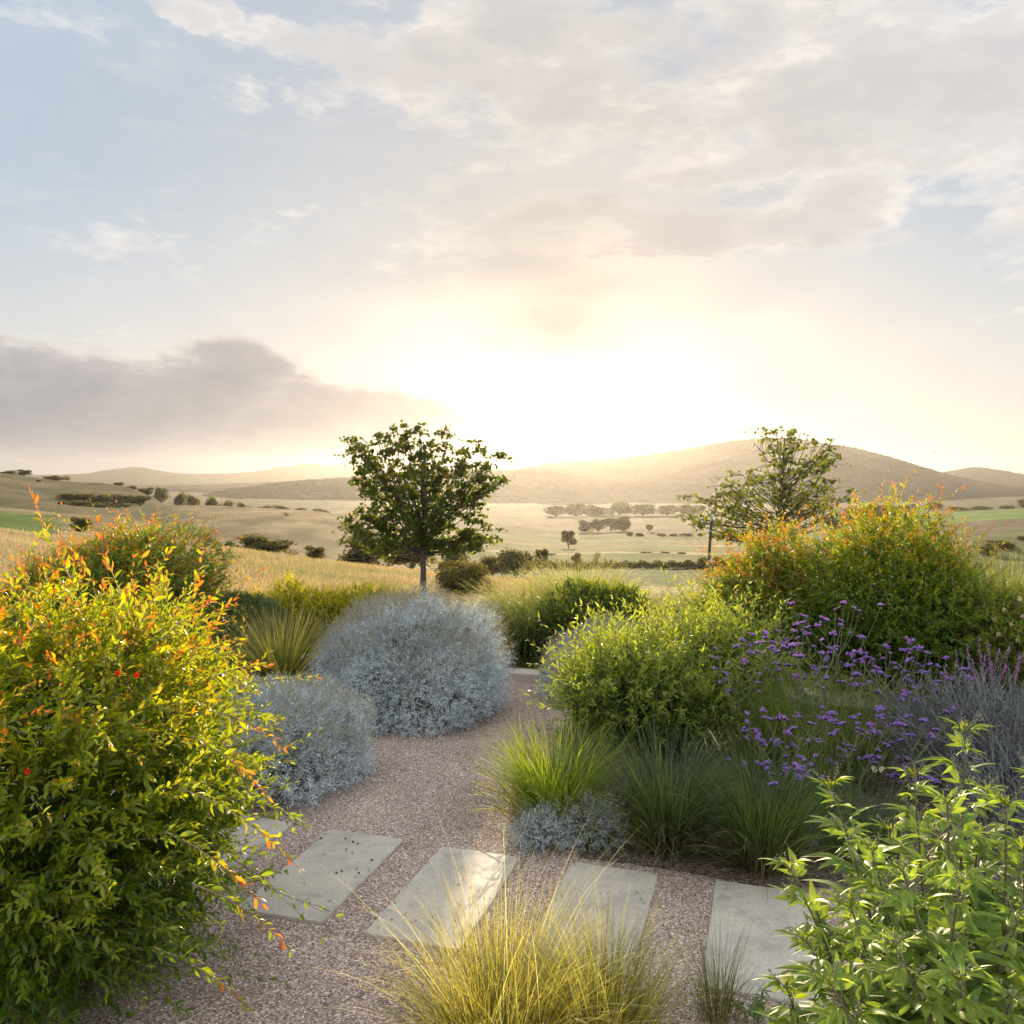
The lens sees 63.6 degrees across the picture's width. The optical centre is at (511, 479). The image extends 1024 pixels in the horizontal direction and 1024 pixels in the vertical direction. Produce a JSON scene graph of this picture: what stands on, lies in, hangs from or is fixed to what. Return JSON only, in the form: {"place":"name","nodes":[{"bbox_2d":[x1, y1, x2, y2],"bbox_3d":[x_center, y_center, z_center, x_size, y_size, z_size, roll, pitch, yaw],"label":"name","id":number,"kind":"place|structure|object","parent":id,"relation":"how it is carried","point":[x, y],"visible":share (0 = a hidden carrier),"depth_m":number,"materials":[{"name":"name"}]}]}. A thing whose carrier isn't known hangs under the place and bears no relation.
{"place":"outdoors","nodes":[
{"label":"outdoors","id":0,"kind":"place"},
{"bbox_2d":[122,477,350,491],"bbox_3d":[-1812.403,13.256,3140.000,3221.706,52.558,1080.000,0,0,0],"label":"hills","id":1,"kind":"structure","parent":0,"point":[197,488],"depth_m":3125.57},
{"bbox_2d":[25,464,449,484],"bbox_3d":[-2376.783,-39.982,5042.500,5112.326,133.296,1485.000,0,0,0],"label":"hills","id":2,"kind":"structure","parent":0,"point":[136,476],"depth_m":4968.62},
{"bbox_2d":[200,469,632,504],"bbox_3d":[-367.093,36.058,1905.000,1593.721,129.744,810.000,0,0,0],"label":"hills","id":3,"kind":"structure","parent":0,"point":[545,487],"depth_m":1818.86,"materials":[{"name":"plant"}]},
{"bbox_2d":[1,664,1003,1023],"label":"gravel path","id":4,"kind":"structure","parent":0,"point":[429,768],"depth_m":4.85,"materials":[{"name":"beige gravel"}]},
{"bbox_2d":[0,488,255,706],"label":"pomegranate bush","id":5,"kind":"object","parent":4,"relation":"on","point":[124,547],"visible":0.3,"depth_m":9.24,"materials":[{"name":"green plant"}]},
{"bbox_2d":[0,486,343,1023],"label":"pomegranate bush","id":6,"kind":"object","parent":4,"relation":"on","point":[64,888],"visible":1,"depth_m":3.74,"materials":[{"name":"green plant"}]},
{"bbox_2d":[141,815,292,897],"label":"stone slab","id":7,"kind":"structure","parent":4,"relation":"on","point":[268,824],"depth_m":5.77,"materials":[{"name":"stone"}]},
{"bbox_2d":[138,670,389,815],"bbox_3d":[-2.140,2.130,7.034,2.235,1.034,2.058,0,0,0],"label":"silver bush","id":8,"kind":"object","parent":4,"relation":"on","point":[348,742],"visible":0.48,"depth_m":6.71,"materials":[{"name":"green plant"}]},
{"bbox_2d":[220,599,352,707],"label":"spiky plant","id":9,"kind":"object","parent":4,"relation":"on","point":[290,664],"visible":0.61,"depth_m":8.86,"materials":[{"name":"green plant"}]},
{"bbox_2d":[239,830,402,924],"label":"stone slab","id":10,"kind":"structure","parent":4,"relation":"on","point":[317,877],"depth_m":5.17,"materials":[{"name":"grey stone"}]},
{"bbox_2d":[364,846,519,951],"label":"stone slab","id":11,"kind":"structure","parent":4,"relation":"on","point":[483,865],"depth_m":4.93,"materials":[{"name":"stone"}]},
{"bbox_2d":[179,697,739,1022],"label":"leaf litter","id":12,"kind":"object","parent":4,"relation":"on","point":[470,887],"visible":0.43,"depth_m":4.96,"materials":[{"name":"brown plant"}]},
{"bbox_2d":[266,811,709,1023],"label":"grass clump","id":13,"kind":"object","parent":4,"relation":"on","point":[458,1015],"visible":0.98,"depth_m":3.73,"materials":[{"name":"plant"}]},
{"bbox_2d":[498,790,585,857],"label":"silver bush","id":14,"kind":"object","parent":4,"relation":"on","point":[547,834],"visible":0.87,"depth_m":5.58,"materials":[{"name":"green plant"}]},
{"bbox_2d":[436,703,664,876],"bbox_3d":[0.286,2.096,6.021,1.868,0.795,1.890,0,0,0],"label":"grass clump","id":15,"kind":"object","parent":4,"relation":"on","point":[541,777],"visible":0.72,"depth_m":5.90,"materials":[{"name":"plant"}]},
{"bbox_2d":[525,862,656,976],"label":"stone slab","id":16,"kind":"structure","parent":4,"relation":"on","point":[622,883],"depth_m":4.87,"materials":[{"name":"stone"}]},
{"bbox_2d":[444,869,739,1023],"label":"grass clump","id":17,"kind":"object","parent":4,"relation":"on","point":[646,1012],"visible":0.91,"depth_m":3.74,"materials":[{"name":"plant"}]},
{"bbox_2d":[666,902,770,1023],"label":"grass clump","id":18,"kind":"object","parent":4,"relation":"on","point":[717,999],"visible":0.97,"depth_m":3.82,"materials":[{"name":"plant"}]},
{"bbox_2d":[725,988,789,1023],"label":"seedling","id":19,"kind":"object","parent":4,"relation":"on","point":[755,1008],"visible":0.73,"depth_m":3.79,"materials":[{"name":"green plant"}]},
{"bbox_2d":[702,881,818,1003],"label":"stone slab","id":20,"kind":"structure","parent":4,"relation":"on","point":[741,903],"depth_m":4.50,"materials":[{"name":"stone"}]},
{"bbox_2d":[557,703,1023,906],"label":"planting bed","id":21,"kind":"object","parent":4,"relation":"on","point":[723,873],"visible":0.21,"depth_m":5.85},
{"bbox_2d":[548,784,637,853],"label":"silver bush","id":22,"kind":"object","parent":21,"relation":"on","point":[592,831],"visible":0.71,"depth_m":5.63,"materials":[{"name":"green plant"}]},
{"bbox_2d":[502,555,806,759],"bbox_3d":[1.095,1.615,7.720,2.697,1.818,2.631,0,0,-23],"label":"chaste shrub","id":23,"kind":"object","parent":21,"relation":"on","point":[625,676],"visible":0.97,"depth_m":7.30,"materials":[{"name":"green plant"}]},
{"bbox_2d":[540,708,806,892],"bbox_3d":[1.044,2.044,5.611,1.852,0.901,1.742,0,0,0],"label":"grass clump","id":24,"kind":"object","parent":21,"relation":"on","point":[649,806],"visible":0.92,"depth_m":5.50,"materials":[{"name":"plant"}]},
{"bbox_2d":[559,561,825,739],"bbox_3d":[1.834,1.629,8.345,2.736,1.827,2.177,0,0,18],"label":"chaste shrub","id":25,"kind":"object","parent":21,"relation":"on","point":[734,620],"visible":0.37,"depth_m":7.99,"materials":[{"name":"green plant"}]},
{"bbox_2d":[709,629,789,774],"bbox_3d":[2.024,1.899,7.063,0.708,1.205,0.514,0,0,0],"label":"purple verbena","id":26,"kind":"object","parent":21,"relation":"on","point":[757,643],"visible":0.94,"depth_m":7.03,"materials":[{"name":"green plant"}]},
{"bbox_2d":[647,728,883,908],"bbox_3d":[1.665,2.077,5.403,1.578,0.834,1.647,0,0,41],"label":"grass clump","id":27,"kind":"object","parent":21,"relation":"on","point":[781,833],"visible":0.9,"depth_m":5.27,"materials":[{"name":"plant"}]},
{"bbox_2d":[724,753,823,826],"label":"purple verbena","id":28,"kind":"object","parent":21,"relation":"on","point":[799,768],"visible":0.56,"depth_m":5.51,"materials":[{"name":"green plant"}]},
{"bbox_2d":[741,697,838,809],"bbox_3d":[2.099,2.078,6.237,0.677,0.846,0.998,0,0,19],"label":"purple verbena","id":29,"kind":"object","parent":21,"relation":"on","point":[744,730],"visible":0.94,"depth_m":6.10,"materials":[{"name":"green plant"}]},
{"bbox_2d":[762,620,845,777],"bbox_3d":[2.381,1.819,6.782,0.549,1.364,0.703,0,0,39],"label":"purple verbena","id":30,"kind":"object","parent":21,"relation":"on","point":[802,655],"visible":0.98,"depth_m":6.78,"materials":[{"name":"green plant"}]},
{"bbox_2d":[787,600,883,773],"bbox_3d":[2.693,1.753,6.984,0.596,1.497,0.594,0,0,-26],"label":"purple verbena","id":31,"kind":"object","parent":21,"relation":"on","point":[844,602],"visible":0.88,"depth_m":6.93,"materials":[{"name":"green plant"}]},
{"bbox_2d":[684,643,1011,811],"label":"ferny undergrowth","id":32,"kind":"object","parent":21,"relation":"on","point":[779,729],"visible":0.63,"depth_m":6.91,"materials":[{"name":"green plant"}]},
{"bbox_2d":[774,767,933,865],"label":"grass clump","id":33,"kind":"object","parent":21,"relation":"on","point":[865,815],"visible":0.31,"depth_m":5.49,"materials":[{"name":"plant"}]},
{"bbox_2d":[824,705,903,818],"bbox_3d":[2.565,2.095,6.099,0.548,0.815,0.649,0,0,31],"label":"purple verbena","id":34,"kind":"object","parent":21,"relation":"on","point":[868,757],"visible":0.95,"depth_m":6.10,"materials":[{"name":"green plant"}]},
{"bbox_2d":[845,634,923,791],"bbox_3d":[2.966,1.872,6.580,0.566,1.258,0.700,0,0,27],"label":"purple verbena","id":35,"kind":"object","parent":21,"relation":"on","point":[865,657],"visible":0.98,"depth_m":6.64,"materials":[{"name":"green plant"}]},
{"bbox_2d":[885,705,954,824],"bbox_3d":[2.913,2.092,5.998,0.472,0.821,1.081,0,0,34],"label":"purple verbena","id":36,"kind":"object","parent":21,"relation":"on","point":[932,779],"visible":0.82,"depth_m":6.05,"materials":[{"name":"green plant"}]},
{"bbox_2d":[879,651,976,792],"bbox_3d":[3.472,1.932,6.704,0.971,1.139,0.456,0,0,-32],"label":"purple verbena","id":37,"kind":"object","parent":21,"relation":"on","point":[904,693],"visible":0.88,"depth_m":6.63,"materials":[{"name":"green plant"}]},
{"bbox_2d":[856,653,1023,805],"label":"grey bush","id":38,"kind":"object","parent":21,"relation":"on","point":[988,710],"visible":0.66,"depth_m":6.43,"materials":[{"name":"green plant"}]},
{"bbox_2d":[895,716,1023,866],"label":"grey bush","id":39,"kind":"object","parent":21,"relation":"on","point":[994,773],"visible":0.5,"depth_m":5.66,"materials":[{"name":"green plant"}]},
{"bbox_2d":[917,564,1023,720],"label":"flowering shrub","id":40,"kind":"object","parent":21,"relation":"on","point":[1018,602],"visible":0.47,"depth_m":8.34,"materials":[{"name":"green plant"}]},
{"bbox_2d":[938,638,1023,749],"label":"salvia plant","id":41,"kind":"object","parent":21,"relation":"on","point":[1004,671],"visible":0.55,"depth_m":7.40,"materials":[{"name":"purple plant"}]},
{"bbox_2d":[752,713,1023,1023],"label":"chaste tree shrub","id":42,"kind":"object","parent":4,"relation":"on","point":[957,957],"visible":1,"depth_m":2.22,"materials":[{"name":"green plant"}]},
{"bbox_2d":[0,473,1023,629],"bbox_3d":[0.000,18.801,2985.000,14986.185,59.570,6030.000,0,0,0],"label":"terrain","id":43,"kind":"structure","parent":0,"point":[531,528],"depth_m":293.17,"materials":[{"name":"plant"}]},
{"bbox_2d":[69,516,94,531],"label":"scrub bush","id":44,"kind":"object","parent":43,"relation":"on","point":[80,523],"visible":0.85,"depth_m":129.29,"materials":[{"name":"green plant"}]},
{"bbox_2d":[72,493,95,501],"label":"scrub bush","id":45,"kind":"object","parent":43,"relation":"on","point":[83,497],"visible":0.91,"depth_m":328.08,"materials":[{"name":"green plant"}]},
{"bbox_2d":[86,494,115,503],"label":"scrub bush","id":46,"kind":"object","parent":43,"relation":"on","point":[103,498],"visible":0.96,"depth_m":327.61,"materials":[{"name":"green plant"}]},
{"bbox_2d":[111,494,136,503],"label":"scrub bush","id":47,"kind":"object","parent":43,"relation":"on","point":[122,499],"visible":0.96,"depth_m":333.08,"materials":[{"name":"green plant"}]},
{"bbox_2d":[128,495,153,505],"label":"scrub bush","id":48,"kind":"object","parent":43,"relation":"on","point":[140,499],"visible":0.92,"depth_m":338.49,"materials":[{"name":"green plant"}]},
{"bbox_2d":[153,486,170,502],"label":"scrub bush","id":49,"kind":"object","parent":43,"relation":"on","point":[160,494],"visible":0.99,"depth_m":468.48,"materials":[{"name":"green plant"}]},
{"bbox_2d":[173,492,186,504],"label":"scrub bush","id":50,"kind":"object","parent":43,"relation":"on","point":[179,499],"visible":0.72,"depth_m":479.55,"materials":[{"name":"green plant"}]},
{"bbox_2d":[184,493,200,504],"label":"scrub bush","id":51,"kind":"object","parent":43,"relation":"on","point":[190,499],"visible":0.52,"depth_m":478.44,"materials":[{"name":"green plant"}]},
{"bbox_2d":[196,586,300,682],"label":"dome shrub","id":52,"kind":"object","parent":43,"relation":"on","point":[257,601],"visible":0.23,"depth_m":10.31,"materials":[{"name":"green plant"}]},
{"bbox_2d":[234,533,301,555],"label":"field bush","id":53,"kind":"object","parent":43,"relation":"on","point":[253,542],"visible":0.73,"depth_m":91.30,"materials":[{"name":"green plant"}]},
{"bbox_2d":[303,545,326,559],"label":"field bush","id":54,"kind":"object","parent":43,"relation":"on","point":[315,552],"visible":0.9,"depth_m":104.49,"materials":[{"name":"green plant"}]},
{"bbox_2d":[336,537,398,566],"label":"field tree","id":55,"kind":"object","parent":43,"relation":"on","point":[355,554],"visible":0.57,"depth_m":102.92,"materials":[{"name":"green plant"}]},
{"bbox_2d":[298,580,518,742],"bbox_3d":[-1.120,1.814,8.996,2.432,1.537,2.392,0,0,0],"label":"silver bush","id":56,"kind":"object","parent":43,"relation":"on","point":[413,623],"visible":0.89,"depth_m":8.47,"materials":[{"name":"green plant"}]},
{"bbox_2d":[386,547,440,568],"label":"field tree","id":57,"kind":"object","parent":43,"relation":"on","point":[413,558],"visible":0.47,"depth_m":104.59,"materials":[{"name":"green plant"}]},
{"bbox_2d":[331,419,519,598],"bbox_3d":[-1.877,0.835,17.987,4.131,4.351,2.551,0,0,0],"label":"young tree","id":58,"kind":"object","parent":43,"relation":"on","point":[425,528],"visible":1,"depth_m":17.90,"materials":[{"name":"green plant"}]},
{"bbox_2d":[440,546,470,569],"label":"tree","id":59,"kind":"object","parent":43,"relation":"on","point":[454,557],"visible":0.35,"depth_m":119.09,"materials":[{"name":"green plant"}]},
{"bbox_2d":[431,558,500,597],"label":"bush","id":60,"kind":"object","parent":43,"relation":"on","point":[462,572],"visible":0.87,"depth_m":29.51,"materials":[{"name":"green plant"}]},
{"bbox_2d":[478,555,503,574],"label":"tree","id":61,"kind":"object","parent":43,"relation":"on","point":[487,560],"visible":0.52,"depth_m":104.10,"materials":[{"name":"green plant"}]},
{"bbox_2d":[0,527,1013,619],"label":"dry grass","id":62,"kind":"structure","parent":43,"relation":"on","point":[295,565],"depth_m":41.82,"materials":[{"name":"plant"}]},
{"bbox_2d":[492,547,540,576],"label":"field tree","id":63,"kind":"object","parent":43,"relation":"on","point":[511,558],"visible":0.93,"depth_m":94.02,"materials":[{"name":"green plant"}]},
{"bbox_2d":[533,549,548,572],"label":"tree","id":64,"kind":"object","parent":43,"relation":"on","point":[543,553],"visible":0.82,"depth_m":149.68,"materials":[{"name":"green plant"}]},
{"bbox_2d":[543,505,565,515],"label":"field bush","id":65,"kind":"object","parent":43,"relation":"on","point":[555,510],"visible":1,"depth_m":1046.37,"materials":[{"name":"green plant"}]},
{"bbox_2d":[560,530,577,548],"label":"tree","id":66,"kind":"object","parent":43,"relation":"on","point":[568,537],"visible":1,"depth_m":349.06,"materials":[{"name":"green plant"}]},
{"bbox_2d":[564,502,588,516],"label":"field bush","id":67,"kind":"object","parent":43,"relation":"on","point":[574,509],"visible":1,"depth_m":1044.64,"materials":[{"name":"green plant"}]},
{"bbox_2d":[578,519,594,531],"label":"tree","id":68,"kind":"object","parent":43,"relation":"on","point":[584,526],"visible":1,"depth_m":637.91,"materials":[{"name":"green plant"}]},
{"bbox_2d":[533,611,656,705],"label":"silver bush","id":69,"kind":"object","parent":43,"relation":"on","point":[545,676],"visible":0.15,"depth_m":9.62,"materials":[{"name":"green plant"}]},
{"bbox_2d":[583,504,613,515],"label":"field bush","id":70,"kind":"object","parent":43,"relation":"on","point":[596,510],"visible":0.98,"depth_m":1042.87,"materials":[{"name":"green plant"}]},
{"bbox_2d":[589,517,607,531],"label":"tree","id":71,"kind":"object","parent":43,"relation":"on","point":[598,525],"visible":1,"depth_m":636.92,"materials":[{"name":"green plant"}]},
{"bbox_2d":[218,652,996,714],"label":"kerb","id":72,"kind":"structure","parent":43,"relation":"on","point":[520,674],"depth_m":10.18,"materials":[{"name":"stone"}]},
{"bbox_2d":[603,517,618,531],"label":"tree","id":73,"kind":"object","parent":43,"relation":"on","point":[610,523],"visible":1,"depth_m":637.04,"materials":[{"name":"green plant"}]},
{"bbox_2d":[610,502,632,515],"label":"field bush","id":74,"kind":"object","parent":43,"relation":"on","point":[619,508],"visible":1,"depth_m":1042.25,"materials":[{"name":"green plant"}]},
{"bbox_2d":[614,515,630,530],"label":"tree","id":75,"kind":"object","parent":43,"relation":"on","point":[623,523],"visible":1,"depth_m":636.48,"materials":[{"name":"green plant"}]},
{"bbox_2d":[542,559,745,568],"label":"hedge","id":76,"kind":"object","parent":43,"relation":"on","point":[651,565],"visible":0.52,"depth_m":189.31,"materials":[{"name":"plant"}]},
{"bbox_2d":[631,503,656,515],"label":"field bush","id":77,"kind":"object","parent":43,"relation":"on","point":[643,509],"visible":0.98,"depth_m":1042.92,"materials":[{"name":"green plant"}]},
{"bbox_2d":[655,504,677,515],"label":"field bush","id":78,"kind":"object","parent":43,"relation":"on","point":[669,509],"visible":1,"depth_m":1046.84,"materials":[{"name":"green plant"}]},
{"bbox_2d":[676,503,708,514],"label":"field bush","id":79,"kind":"object","parent":43,"relation":"on","point":[687,508],"visible":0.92,"depth_m":1041.04,"materials":[{"name":"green plant"}]},
{"bbox_2d":[676,425,866,585],"bbox_3d":[5.032,0.844,16.652,3.511,3.970,2.856,0,0,0],"label":"young tree","id":80,"kind":"object","parent":43,"relation":"on","point":[736,507],"visible":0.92,"depth_m":16.42,"materials":[{"name":"green plant"}]},
{"bbox_2d":[663,488,899,696],"bbox_3d":[3.042,1.430,9.946,2.706,2.681,2.650,0,0,0],"label":"pomegranate bush","id":81,"kind":"object","parent":43,"relation":"on","point":[756,553],"visible":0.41,"depth_m":9.64,"materials":[{"name":"green plant"}]},
{"bbox_2d":[821,510,846,529],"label":"tree","id":82,"kind":"object","parent":43,"relation":"on","point":[835,519],"visible":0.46,"depth_m":597.62,"materials":[{"name":"green plant"}]},
{"bbox_2d":[841,505,868,525],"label":"tree","id":83,"kind":"object","parent":43,"relation":"on","point":[850,517],"visible":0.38,"depth_m":596.96,"materials":[{"name":"green plant"}]},
{"bbox_2d":[865,503,886,524],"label":"tree","id":84,"kind":"object","parent":43,"relation":"on","point":[878,507],"visible":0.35,"depth_m":596.83,"materials":[{"name":"green plant"}]},
{"bbox_2d":[749,451,1023,709],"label":"pomegranate bush","id":85,"kind":"object","parent":43,"relation":"on","point":[920,592],"visible":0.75,"depth_m":8.80,"materials":[{"name":"green plant"}]},
{"bbox_2d":[977,542,1001,555],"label":"field bush","id":86,"kind":"object","parent":43,"relation":"on","point":[986,552],"visible":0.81,"depth_m":229.64,"materials":[{"name":"green plant"}]},
{"bbox_2d":[996,542,1017,549],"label":"field bush","id":87,"kind":"object","parent":43,"relation":"on","point":[1008,546],"visible":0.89,"depth_m":238.89,"materials":[{"name":"green plant"}]},
{"bbox_2d":[0,0,1023,474],"label":"sky","id":88,"kind":"structure","parent":0,"point":[237,236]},
{"bbox_2d":[208,607,965,696],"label":"lawn","id":89,"kind":"structure","parent":0,"point":[524,661],"depth_m":10.81,"materials":[{"name":"plant"}]},
{"bbox_2d":[223,582,297,640],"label":"hedge shrub","id":90,"kind":"object","parent":89,"relation":"on","point":[256,590],"visible":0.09,"depth_m":12.45,"materials":[{"name":"green plant"}]},
{"bbox_2d":[265,570,323,639],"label":"hedge shrub","id":91,"kind":"object","parent":89,"relation":"on","point":[292,588],"visible":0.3,"depth_m":12.53,"materials":[{"name":"green plant"}]},
{"bbox_2d":[288,579,361,642],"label":"hedge shrub","id":92,"kind":"object","parent":89,"relation":"on","point":[325,599],"visible":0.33,"depth_m":12.31,"materials":[{"name":"green plant"}]},
{"bbox_2d":[331,578,396,636],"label":"hedge shrub","id":93,"kind":"object","parent":89,"relation":"on","point":[363,590],"visible":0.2,"depth_m":12.42,"materials":[{"name":"green plant"}]},
{"bbox_2d":[373,583,422,639],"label":"hedge shrub","id":94,"kind":"object","parent":89,"relation":"on","point":[398,590],"depth_m":12.46,"materials":[{"name":"green plant"}]},
{"bbox_2d":[480,618,518,668],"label":"tan shrub","id":95,"kind":"object","parent":89,"relation":"on","point":[504,634],"visible":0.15,"depth_m":10.65,"materials":[{"name":"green plant"}]},
{"bbox_2d":[452,564,606,666],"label":"grass clump","id":96,"kind":"object","parent":89,"relation":"on","point":[518,617],"visible":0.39,"depth_m":11.27,"materials":[{"name":"plant"}]},
{"bbox_2d":[496,549,655,621],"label":"grass clump","id":97,"kind":"object","parent":89,"relation":"on","point":[545,583],"visible":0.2,"depth_m":12.39,"materials":[{"name":"plant"}]},
{"bbox_2d":[524,572,657,656],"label":"pine like bush","id":98,"kind":"object","parent":89,"relation":"on","point":[601,594],"visible":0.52,"depth_m":10.74,"materials":[{"name":"green plant"}]},
{"bbox_2d":[645,590,696,616],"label":"grass clump","id":99,"kind":"object","parent":89,"relation":"on","point":[663,595],"visible":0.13,"depth_m":15.55,"materials":[{"name":"plant"}]},
{"bbox_2d":[653,592,738,618],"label":"grass clump","id":100,"kind":"object","parent":89,"relation":"on","point":[681,602],"visible":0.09,"depth_m":15.06,"materials":[{"name":"plant"}]},
{"bbox_2d":[706,509,713,590],"bbox_3d":[3.034,1.479,12.801,0.186,2.047,0.060,0,0,0],"label":"wooden stake","id":101,"kind":"object","parent":89,"relation":"on","point":[710,536],"visible":0.48,"depth_m":12.79,"materials":[{"name":"brown wood"}]},
{"bbox_2d":[957,536,1023,673],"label":"grass clump","id":102,"kind":"object","parent":89,"relation":"on","point":[1021,577],"visible":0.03,"depth_m":10.14,"materials":[{"name":"plant"}]},
{"bbox_2d":[640,460,860,503],"bbox_3d":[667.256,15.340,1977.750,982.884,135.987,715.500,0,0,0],"label":"hills","id":103,"kind":"structure","parent":0,"point":[691,480],"depth_m":1898.58,"materials":[{"name":"beige"}]},
{"bbox_2d":[513,437,1023,502],"bbox_3d":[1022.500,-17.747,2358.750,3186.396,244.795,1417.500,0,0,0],"label":"hills","id":104,"kind":"structure","parent":0,"point":[639,478],"depth_m":2386.66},
{"bbox_2d":[945,467,1023,487],"bbox_3d":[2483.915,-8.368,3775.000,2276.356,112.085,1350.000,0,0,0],"label":"hills","id":105,"kind":"structure","parent":0,"point":[1002,477],"depth_m":3814.88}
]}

